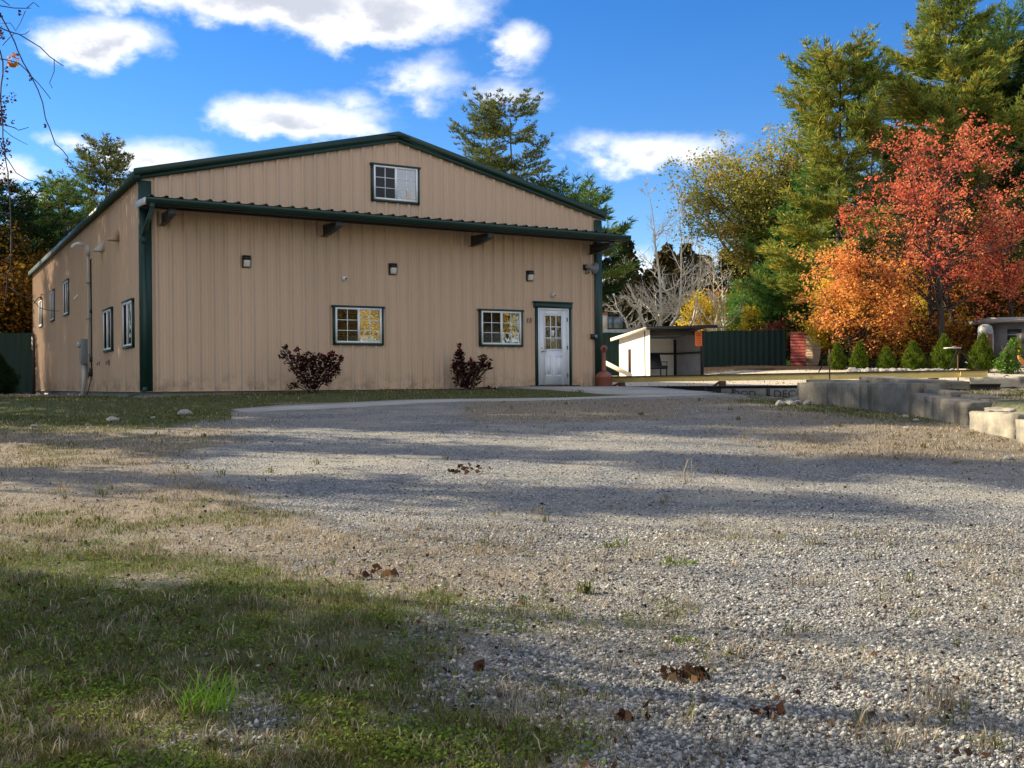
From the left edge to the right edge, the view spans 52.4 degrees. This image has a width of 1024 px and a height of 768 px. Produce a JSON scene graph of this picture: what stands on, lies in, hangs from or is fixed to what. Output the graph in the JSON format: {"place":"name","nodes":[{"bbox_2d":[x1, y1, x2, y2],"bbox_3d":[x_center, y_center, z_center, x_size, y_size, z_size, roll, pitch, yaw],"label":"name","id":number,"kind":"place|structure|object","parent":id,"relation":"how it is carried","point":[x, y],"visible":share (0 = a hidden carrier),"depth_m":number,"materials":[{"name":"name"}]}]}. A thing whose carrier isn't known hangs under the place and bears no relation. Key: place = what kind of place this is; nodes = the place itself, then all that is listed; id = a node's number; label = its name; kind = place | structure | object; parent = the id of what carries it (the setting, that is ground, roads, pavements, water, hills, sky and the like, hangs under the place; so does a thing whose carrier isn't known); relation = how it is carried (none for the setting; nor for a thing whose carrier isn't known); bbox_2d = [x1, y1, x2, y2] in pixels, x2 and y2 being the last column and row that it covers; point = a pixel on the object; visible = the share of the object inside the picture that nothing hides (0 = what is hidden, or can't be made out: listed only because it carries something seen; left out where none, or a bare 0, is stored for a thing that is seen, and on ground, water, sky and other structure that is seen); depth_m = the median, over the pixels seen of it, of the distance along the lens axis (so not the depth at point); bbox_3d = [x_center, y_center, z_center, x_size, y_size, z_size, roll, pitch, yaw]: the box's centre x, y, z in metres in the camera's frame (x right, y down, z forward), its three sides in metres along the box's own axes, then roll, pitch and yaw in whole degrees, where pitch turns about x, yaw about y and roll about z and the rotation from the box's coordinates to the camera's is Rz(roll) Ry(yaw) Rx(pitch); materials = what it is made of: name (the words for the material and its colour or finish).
{"place":"outdoors","nodes":[
{"label":"outdoors","id":0,"kind":"place"},
{"bbox_2d":[0,365,1023,767],"bbox_3d":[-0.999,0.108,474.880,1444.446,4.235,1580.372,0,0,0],"label":"ground","id":1,"kind":"structure","parent":0,"point":[438,417],"depth_m":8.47,"materials":[{"name":"gravel"}]},
{"bbox_2d":[0,353,20,394],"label":"arborvitae","id":2,"kind":"object","parent":1,"relation":"on","point":[9,383],"visible":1,"depth_m":35.93,"materials":[{"name":"green plant"}]},
{"bbox_2d":[0,249,32,332],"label":"oak tree","id":3,"kind":"object","parent":1,"relation":"on","point":[14,283],"visible":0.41,"depth_m":43.71,"materials":[{"name":"orange plant"}]},
{"bbox_2d":[0,333,35,393],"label":"metal fence","id":4,"kind":"object","parent":1,"relation":"on","point":[17,350],"visible":0.77,"depth_m":40.88,"materials":[{"name":"metal"}]},
{"bbox_2d":[0,219,51,393],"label":"oak tree","id":5,"kind":"object","parent":1,"relation":"on","point":[30,263],"visible":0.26,"depth_m":44.33,"materials":[{"name":"orange plant"}]},
{"bbox_2d":[0,0,67,310],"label":"overhanging tree","id":6,"kind":"object","parent":1,"relation":"on","point":[13,65],"visible":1,"depth_m":6.60,"materials":[{"name":"brown plant"}]},
{"bbox_2d":[0,176,78,332],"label":"pine tree","id":7,"kind":"object","parent":1,"relation":"on","point":[23,210],"visible":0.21,"depth_m":46.64,"materials":[{"name":"green plant"}]},
{"bbox_2d":[1,169,98,331],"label":"pine tree","id":8,"kind":"object","parent":1,"relation":"on","point":[59,200],"visible":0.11,"depth_m":53.05,"materials":[{"name":"green plant"}]},
{"bbox_2d":[36,131,134,241],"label":"pine tree","id":9,"kind":"object","parent":1,"relation":"on","point":[115,165],"visible":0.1,"depth_m":60.98,"materials":[{"name":"green plant"}]},
{"bbox_2d":[139,662,259,718],"bbox_3d":[-1.266,1.258,4.252,0.524,0.151,0.455,0,0,0],"label":"grass tuft","id":10,"kind":"object","parent":1,"relation":"on","point":[212,702],"visible":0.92,"depth_m":4.21,"materials":[{"name":"plant"}]},
{"bbox_2d":[277,344,343,393],"bbox_3d":[-4.481,-0.312,23.299,1.494,1.172,0.529,0,0,-15],"label":"shrub","id":11,"kind":"object","parent":1,"relation":"on","point":[305,362],"visible":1,"depth_m":23.25,"materials":[{"name":"red plant"}]},
{"bbox_2d":[28,131,630,398],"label":"metal building","id":12,"kind":"structure","parent":1,"relation":"on","point":[184,302],"depth_m":25.51,"materials":[{"name":"beige"}]},
{"bbox_2d":[49,289,54,321],"bbox_3d":[-15.971,-2.721,36.218,0.078,1.100,1.173,0,0,-30],"label":"window","id":13,"kind":"structure","parent":12,"relation":"in","point":[52,293],"depth_m":36.18,"materials":[{"name":"glass"}]},
{"bbox_2d":[62,278,69,316],"bbox_3d":[-14.180,-2.741,33.143,0.078,1.142,1.247,0,0,-30],"label":"window","id":14,"kind":"structure","parent":12,"relation":"in","point":[66,310],"depth_m":33.09,"materials":[{"name":"glass"}]},
{"bbox_2d":[77,339,87,395],"bbox_3d":[-12.202,-0.448,29.567,0.240,1.666,0.340,0,0,-30],"label":"meter box","id":15,"kind":"object","parent":12,"relation":"attached to","point":[82,347],"visible":0.91,"depth_m":29.48,"materials":[{"name":"grey metal"}]},
{"bbox_2d":[86,245,90,368],"bbox_3d":[-11.777,-2.128,28.979,0.126,3.447,0.140,0,0,-30],"label":"service mast","id":16,"kind":"object","parent":12,"relation":"attached to","point":[88,254],"visible":0.86,"depth_m":28.95,"materials":[{"name":"metal"}]},
{"bbox_2d":[86,259,92,395],"bbox_3d":[-11.789,-1.559,28.981,0.100,3.771,0.855,0,0,-30],"label":"cable conduit","id":17,"kind":"object","parent":12,"relation":"attached to","point":[90,372],"visible":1,"depth_m":28.70,"materials":[{"name":"black plastic"}]},
{"bbox_2d":[102,306,113,352],"bbox_3d":[-10.246,-1.365,26.408,0.078,1.112,1.307,0,0,-30],"label":"window","id":18,"kind":"structure","parent":12,"relation":"in","point":[108,325],"depth_m":26.30,"materials":[{"name":"white plastic"}]},
{"bbox_2d":[121,298,134,349],"bbox_3d":[-8.853,-1.376,24.017,0.078,1.124,1.277,0,0,-30],"label":"window","id":19,"kind":"structure","parent":12,"relation":"in","point":[128,306],"depth_m":23.94,"materials":[{"name":"white plastic"}]},
{"bbox_2d":[331,305,384,345],"bbox_3d":[-3.729,-1.419,25.291,1.364,0.957,0.078,0,0,-30],"label":"window","id":20,"kind":"structure","parent":12,"relation":"in","point":[351,325],"depth_m":25.25,"materials":[{"name":"glass"}]},
{"bbox_2d":[369,162,420,204],"bbox_3d":[-2.884,-4.953,25.799,1.347,0.942,0.078,0,0,-30],"label":"window","id":21,"kind":"structure","parent":12,"relation":"in","point":[390,183],"depth_m":25.77,"materials":[{"name":"glass"}]},
{"bbox_2d":[477,309,523,346],"bbox_3d":[-0.285,-1.467,27.298,1.361,0.978,0.078,0,0,-30],"label":"window","id":22,"kind":"structure","parent":12,"relation":"in","point":[497,327],"depth_m":27.27,"materials":[{"name":"glass"}]},
{"bbox_2d":[532,301,579,385],"bbox_3d":[1.143,-1.079,28.039,1.492,2.279,0.232,0,0,-30],"label":"door","id":23,"kind":"structure","parent":12,"relation":"in","point":[553,329],"depth_m":28.08,"materials":[{"name":"white plastic"}]},
{"bbox_2d":[349,563,398,578],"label":"dead leaves","id":24,"kind":"object","parent":1,"relation":"on","point":[386,572],"visible":0.99,"depth_m":6.46,"materials":[{"name":"plant"}]},
{"bbox_2d":[0,463,859,767],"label":"clover","id":25,"kind":"object","parent":1,"relation":"on","point":[400,745],"visible":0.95,"depth_m":4.47,"materials":[{"name":"green plant"}]},
{"bbox_2d":[448,462,490,473],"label":"dead leaves","id":26,"kind":"object","parent":1,"relation":"on","point":[464,469],"visible":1,"depth_m":11.05,"materials":[{"name":"plant"}]},
{"bbox_2d":[449,343,495,389],"bbox_3d":[-0.986,-0.419,26.244,1.226,1.248,0.417,0,0,-15],"label":"shrub","id":27,"kind":"object","parent":1,"relation":"on","point":[461,372],"visible":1,"depth_m":26.16,"materials":[{"name":"red plant"}]},
{"bbox_2d":[231,393,728,411],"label":"walkway","id":28,"kind":"structure","parent":1,"relation":"on","point":[329,405],"depth_m":21.56,"materials":[{"name":"concrete"}]},
{"bbox_2d":[448,91,529,177],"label":"pine tree","id":29,"kind":"object","parent":1,"relation":"on","point":[488,160],"visible":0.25,"depth_m":61.37,"materials":[{"name":"green plant"}]},
{"bbox_2d":[446,85,570,189],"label":"pine tree","id":30,"kind":"object","parent":1,"relation":"on","point":[513,163],"visible":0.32,"depth_m":62.03,"materials":[{"name":"green plant"}]},
{"bbox_2d":[0,368,1023,767],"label":"grass","id":31,"kind":"structure","parent":1,"relation":"on","point":[336,762],"depth_m":4.88,"materials":[{"name":"plant"}]},
{"bbox_2d":[0,391,1023,766],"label":"green tufts","id":32,"kind":"object","parent":1,"relation":"on","point":[358,593],"visible":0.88,"depth_m":4.82,"materials":[{"name":"green plant"}]},
{"bbox_2d":[0,396,1023,767],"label":"fallen leaves","id":33,"kind":"object","parent":1,"relation":"on","point":[798,692],"visible":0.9,"depth_m":4.70,"materials":[{"name":"plant"}]},
{"bbox_2d":[575,578,595,593],"bbox_3d":[0.424,1.186,6.097,0.170,0.084,0.114,0,0,0],"label":"weed","id":34,"kind":"object","parent":1,"relation":"on","point":[586,588],"visible":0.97,"depth_m":6.08,"materials":[{"name":"green plant"}]},
{"bbox_2d":[539,173,635,304],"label":"pine tree","id":35,"kind":"object","parent":1,"relation":"on","point":[607,288],"visible":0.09,"depth_m":51.33,"materials":[{"name":"green plant"}]},
{"bbox_2d":[563,172,642,279],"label":"pine tree","id":36,"kind":"object","parent":1,"relation":"on","point":[595,201],"visible":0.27,"depth_m":48.91,"materials":[{"name":"green plant"}]},
{"bbox_2d":[603,313,636,375],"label":"machine cab","id":37,"kind":"object","parent":1,"relation":"on","point":[615,320],"visible":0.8,"depth_m":60.00,"materials":[{"name":"paint"}]},
{"bbox_2d":[611,699,649,721],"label":"dead leaves","id":38,"kind":"object","parent":1,"relation":"on","point":[622,714],"visible":0.99,"depth_m":4.07,"materials":[{"name":"plant"}]},
{"bbox_2d":[650,354,667,374],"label":"chair","id":39,"kind":"object","parent":1,"relation":"on","point":[655,361],"visible":0.38,"depth_m":47.63,"materials":[{"name":"black plastic"}]},
{"bbox_2d":[602,172,721,328],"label":"bare tree","id":40,"kind":"object","parent":1,"relation":"on","point":[661,314],"visible":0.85,"depth_m":60.39,"materials":[{"name":"grey plant"}]},
{"bbox_2d":[610,325,717,375],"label":"shelter","id":41,"kind":"object","parent":1,"relation":"on","point":[683,355],"visible":0.84,"depth_m":47.18,"materials":[{"name":"wood"}]},
{"bbox_2d":[658,556,700,565],"bbox_3d":[1.098,1.156,6.802,0.285,0.040,0.196,0,0,0],"label":"weed","id":42,"kind":"object","parent":1,"relation":"on","point":[676,563],"visible":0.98,"depth_m":6.79,"materials":[{"name":"green plant"}]},
{"bbox_2d":[660,658,709,683],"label":"dead leaves","id":43,"kind":"object","parent":1,"relation":"on","point":[692,675],"visible":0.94,"depth_m":4.58,"materials":[{"name":"plant"}]},
{"bbox_2d":[603,330,786,375],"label":"metal fence","id":44,"kind":"object","parent":1,"relation":"on","point":[740,347],"visible":0.23,"depth_m":55.98,"materials":[{"name":"metal"}]},
{"bbox_2d":[673,288,732,330],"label":"birch tree","id":45,"kind":"object","parent":1,"relation":"on","point":[707,311],"visible":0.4,"depth_m":63.66,"materials":[{"name":"yellow plant"}]},
{"bbox_2d":[685,253,744,330],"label":"bare tree","id":46,"kind":"object","parent":1,"relation":"on","point":[714,305],"visible":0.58,"depth_m":61.91,"materials":[{"name":"grey plant"}]},
{"bbox_2d":[687,248,744,330],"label":"bare tree","id":47,"kind":"object","parent":1,"relation":"on","point":[721,312],"visible":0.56,"depth_m":61.92,"materials":[{"name":"grey plant"}]},
{"bbox_2d":[713,381,725,385],"bbox_3d":[5.505,0.056,27.522,0.500,0.273,0.599,0,0,38],"label":"beam stand","id":48,"kind":"object","parent":1,"relation":"on","point":[721,383],"visible":0.44,"depth_m":27.29,"materials":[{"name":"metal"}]},
{"bbox_2d":[612,369,987,381],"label":"steel beam","id":49,"kind":"structure","parent":48,"relation":"on","point":[846,375],"depth_m":25.93,"materials":[{"name":"metal"}]},
{"bbox_2d":[683,285,764,329],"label":"oak tree","id":50,"kind":"object","parent":1,"relation":"on","point":[716,293],"visible":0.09,"depth_m":68.80,"materials":[{"name":"yellow plant"}]},
{"bbox_2d":[731,299,766,330],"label":"sapling","id":51,"kind":"object","parent":1,"relation":"on","point":[751,313],"visible":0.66,"depth_m":58.87,"materials":[{"name":"yellow plant"}]},
{"bbox_2d":[716,278,784,330],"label":"pine tree","id":52,"kind":"object","parent":1,"relation":"on","point":[733,299],"visible":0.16,"depth_m":65.45,"materials":[{"name":"green plant"}]},
{"bbox_2d":[656,112,868,328],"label":"oak tree","id":53,"kind":"object","parent":1,"relation":"on","point":[753,200],"visible":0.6,"depth_m":59.73,"materials":[{"name":"green plant"}]},
{"bbox_2d":[749,701,785,719],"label":"dead leaves","id":54,"kind":"object","parent":1,"relation":"on","point":[779,708],"visible":1,"depth_m":4.12,"materials":[{"name":"plant"}]},
{"bbox_2d":[754,317,795,358],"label":"bush","id":55,"kind":"object","parent":1,"relation":"on","point":[777,327],"visible":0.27,"depth_m":57.36,"materials":[{"name":"brown plant"}]},
{"bbox_2d":[732,269,827,364],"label":"pine tree","id":56,"kind":"object","parent":1,"relation":"on","point":[772,317],"visible":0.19,"depth_m":59.93,"materials":[{"name":"green plant"}]},
{"bbox_2d":[602,240,969,368],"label":"distant woods","id":57,"kind":"object","parent":1,"relation":"on","point":[668,261],"visible":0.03,"depth_m":83.29,"materials":[{"name":"plant"}]},
{"bbox_2d":[790,332,805,365],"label":"sheet metal stack","id":58,"kind":"object","parent":1,"relation":"on","point":[798,356],"visible":0.98,"depth_m":54.66,"materials":[{"name":"metal"}]},
{"bbox_2d":[779,570,840,589],"bbox_3d":[1.749,1.157,6.199,0.382,0.090,0.242,0,0,0],"label":"grass tuft","id":59,"kind":"object","parent":1,"relation":"on","point":[809,579],"visible":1,"depth_m":6.17,"materials":[{"name":"plant"}]},
{"bbox_2d":[741,163,886,364],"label":"pine tree","id":60,"kind":"object","parent":1,"relation":"on","point":[769,297],"visible":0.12,"depth_m":57.38,"materials":[{"name":"green plant"}]},
{"bbox_2d":[630,384,1000,397],"bbox_3d":[6.636,0.207,25.365,9.792,0.366,0.142,0,0,39],"label":"ramp frame","id":61,"kind":"object","parent":1,"relation":"on","point":[784,391],"visible":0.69,"depth_m":25.68,"materials":[{"name":"metal"}]},
{"bbox_2d":[791,265,866,349],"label":"maple tree","id":62,"kind":"object","parent":1,"relation":"on","point":[823,335],"visible":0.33,"depth_m":47.01,"materials":[{"name":"orange plant"}]},
{"bbox_2d":[750,22,917,355],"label":"pine tree","id":63,"kind":"object","parent":1,"relation":"on","point":[821,102],"visible":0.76,"depth_m":50.68,"materials":[{"name":"green plant"}]},
{"bbox_2d":[806,379,867,382],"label":"concrete slab","id":64,"kind":"structure","parent":1,"relation":"on","point":[845,381],"depth_m":20.67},
{"bbox_2d":[827,340,847,369],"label":"arborvitae","id":65,"kind":"object","parent":1,"relation":"on","point":[838,361],"visible":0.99,"depth_m":40.32,"materials":[{"name":"green plant"}]},
{"bbox_2d":[782,232,935,365],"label":"maple tree","id":66,"kind":"object","parent":1,"relation":"on","point":[852,297],"visible":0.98,"depth_m":43.94,"materials":[{"name":"orange plant"}]},
{"bbox_2d":[848,339,870,368],"bbox_3d":[13.284,-1.093,39.901,0.837,1.222,0.803,0,0,0],"label":"arborvitae","id":67,"kind":"object","parent":1,"relation":"on","point":[859,357],"visible":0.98,"depth_m":39.73,"materials":[{"name":"green plant"}]},
{"bbox_2d":[797,382,940,414],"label":"concrete block","id":68,"kind":"structure","parent":1,"relation":"on","point":[888,397],"depth_m":18.82,"materials":[{"name":"concrete"}]},
{"bbox_2d":[817,296,922,367],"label":"bush","id":69,"kind":"object","parent":1,"relation":"on","point":[893,346],"visible":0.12,"depth_m":45.64,"materials":[{"name":"orange plant"}]},
{"bbox_2d":[781,205,983,368],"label":"maple tree","id":70,"kind":"object","parent":1,"relation":"on","point":[900,243],"visible":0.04,"depth_m":51.54,"materials":[{"name":"red plant"}]},
{"bbox_2d":[798,162,970,367],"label":"pine tree","id":71,"kind":"object","parent":1,"relation":"on","point":[899,358],"depth_m":59.81,"materials":[{"name":"green plant"}]},
{"bbox_2d":[875,345,897,368],"bbox_3d":[14.163,-0.971,39.409,0.865,0.996,0.873,0,0,36],"label":"arborvitae","id":72,"kind":"object","parent":1,"relation":"on","point":[886,359],"visible":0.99,"depth_m":39.27,"materials":[{"name":"green plant"}]},
{"bbox_2d":[900,340,927,369],"bbox_3d":[15.013,-1.047,38.858,1.049,1.225,1.094,0,0,0],"label":"arborvitae","id":73,"kind":"object","parent":1,"relation":"on","point":[914,357],"visible":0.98,"depth_m":38.63,"materials":[{"name":"green plant"}]},
{"bbox_2d":[859,376,969,388],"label":"concrete slab","id":74,"kind":"structure","parent":1,"relation":"on","point":[951,384],"depth_m":19.22,"materials":[{"name":"concrete"}]},
{"bbox_2d":[820,0,1023,368],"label":"pine tree","id":75,"kind":"object","parent":1,"relation":"on","point":[916,103],"visible":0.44,"depth_m":51.98,"materials":[{"name":"green plant"}]},
{"bbox_2d":[880,270,974,367],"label":"bush","id":76,"kind":"object","parent":1,"relation":"on","point":[925,303],"visible":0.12,"depth_m":47.23,"materials":[{"name":"orange plant"}]},
{"bbox_2d":[834,108,1023,341],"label":"maple tree","id":77,"kind":"object","parent":1,"relation":"on","point":[936,262],"visible":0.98,"depth_m":42.78,"materials":[{"name":"red plant"}]},
{"bbox_2d":[906,171,961,368],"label":"tree trunk","id":78,"kind":"object","parent":1,"relation":"on","point":[948,299],"visible":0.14,"depth_m":45.89,"materials":[{"name":"brown plant"}]},
{"bbox_2d":[905,675,966,711],"bbox_3d":[1.716,1.246,4.199,0.238,0.111,0.240,0,0,27],"label":"grass tuft","id":79,"kind":"object","parent":1,"relation":"on","point":[946,700],"visible":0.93,"depth_m":4.19,"materials":[{"name":"plant"}]},
{"bbox_2d":[927,332,961,369],"bbox_3d":[15.862,-1.164,38.300,1.194,1.480,1.191,0,0,-28],"label":"arborvitae","id":80,"kind":"object","parent":1,"relation":"on","point":[941,357],"visible":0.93,"depth_m":38.11,"materials":[{"name":"green plant"}]},
{"bbox_2d":[895,307,995,366],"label":"bush","id":81,"kind":"object","parent":1,"relation":"on","point":[959,334],"visible":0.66,"depth_m":44.77,"materials":[{"name":"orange plant"}]},
{"bbox_2d":[910,175,988,368],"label":"tree trunk","id":82,"kind":"object","parent":1,"relation":"on","point":[931,314],"visible":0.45,"depth_m":44.85,"materials":[{"name":"brown plant"}]},
{"bbox_2d":[910,393,991,424],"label":"concrete block","id":83,"kind":"structure","parent":1,"relation":"on","point":[957,410],"depth_m":16.43,"materials":[{"name":"concrete"}]},
{"bbox_2d":[923,388,968,396],"bbox_3d":[7.166,0.143,17.238,0.312,0.153,0.966,0,0,-6],"label":"concrete slab","id":84,"kind":"object","parent":83,"relation":"on","point":[946,392],"depth_m":17.07,"materials":[{"name":"concrete"}]},
{"bbox_2d":[960,393,998,399],"bbox_3d":[7.397,0.227,16.573,0.347,0.163,0.707,0,0,-6],"label":"concrete slab","id":85,"kind":"object","parent":83,"relation":"on","point":[975,396],"depth_m":16.40,"materials":[{"name":"concrete"}]},
{"bbox_2d":[944,346,980,380],"bbox_3d":[10.778,-0.280,24.665,0.915,1.200,2.098,0,0,26],"label":"braced pole","id":86,"kind":"object","parent":1,"relation":"on","point":[956,347],"visible":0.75,"depth_m":24.00,"materials":[{"name":"metal"}]},
{"bbox_2d":[922,235,1023,354],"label":"bush","id":87,"kind":"object","parent":1,"relation":"on","point":[993,297],"visible":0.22,"depth_m":47.89,"materials":[{"name":"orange plant"}]},
{"bbox_2d":[930,0,1023,253],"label":"pine tree","id":88,"kind":"object","parent":1,"relation":"on","point":[1010,20],"visible":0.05,"depth_m":55.88,"materials":[{"name":"green plant"}]},
{"bbox_2d":[966,331,997,372],"bbox_3d":[17.035,-1.159,37.806,1.095,1.569,1.071,0,0,19],"label":"arborvitae","id":89,"kind":"object","parent":1,"relation":"on","point":[981,355],"visible":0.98,"depth_m":37.62,"materials":[{"name":"green plant"}]},
{"bbox_2d":[977,324,993,367],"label":"water tank","id":90,"kind":"object","parent":1,"relation":"on","point":[986,328],"visible":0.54,"depth_m":41.39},
{"bbox_2d":[951,39,1023,318],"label":"pine tree","id":91,"kind":"object","parent":1,"relation":"on","point":[1019,85],"visible":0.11,"depth_m":51.10,"materials":[{"name":"green plant"}]},
{"bbox_2d":[959,178,1023,316],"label":"maple tree","id":92,"kind":"object","parent":1,"relation":"on","point":[1011,274],"visible":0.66,"depth_m":43.73,"materials":[{"name":"red plant"}]},
{"bbox_2d":[963,376,1023,388],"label":"concrete barrier","id":93,"kind":"object","parent":1,"relation":"on","point":[1012,382],"visible":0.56,"depth_m":24.89,"materials":[{"name":"concrete"}]},
{"bbox_2d":[967,317,1023,368],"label":"trailer","id":94,"kind":"object","parent":1,"relation":"on","point":[1005,329],"visible":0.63,"depth_m":42.42,"materials":[{"name":"grey metal"}]},
{"bbox_2d":[968,410,1023,438],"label":"concrete block","id":95,"kind":"structure","parent":1,"relation":"on","point":[1002,423],"depth_m":14.46,"materials":[{"name":"concrete"}]},
{"bbox_2d":[991,338,1023,373],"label":"bush","id":96,"kind":"object","parent":1,"relation":"on","point":[1007,356],"visible":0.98,"depth_m":36.91,"materials":[{"name":"green plant"}]},
{"bbox_2d":[1015,419,1023,442],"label":"concrete block","id":97,"kind":"structure","parent":1,"relation":"on","point":[1019,431],"depth_m":13.37,"materials":[{"name":"concrete"}]},
{"bbox_2d":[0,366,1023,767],"bbox_3d":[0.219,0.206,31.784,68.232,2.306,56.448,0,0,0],"label":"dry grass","id":98,"kind":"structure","parent":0,"point":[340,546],"depth_m":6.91,"materials":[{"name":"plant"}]},
{"bbox_2d":[0,0,1023,362],"label":"sky","id":99,"kind":"structure","parent":0,"point":[627,86],"materials":[{"name":"blue"}]},
{"bbox_2d":[498,386,712,394],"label":"path","id":100,"kind":"structure","parent":0,"point":[624,390],"depth_m":26.49,"materials":[{"name":"concrete"}]},
{"bbox_2d":[595,345,611,385],"bbox_3d":[2.513,-0.494,28.487,0.464,1.135,0.459,0,0,0],"label":"ash receptacle","id":101,"kind":"object","parent":100,"relation":"on","point":[603,377],"visible":0.84,"depth_m":28.36,"materials":[{"name":"plastic"}]},
{"bbox_2d":[805,336,820,364],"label":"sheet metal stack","id":102,"kind":"object","parent":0,"point":[813,352],"visible":0.76,"depth_m":54.64,"materials":[{"name":"metal"}]},
{"bbox_2d":[776,42,947,368],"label":"tree","id":103,"kind":"object","parent":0,"point":[867,252],"visible":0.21,"depth_m":50.94,"materials":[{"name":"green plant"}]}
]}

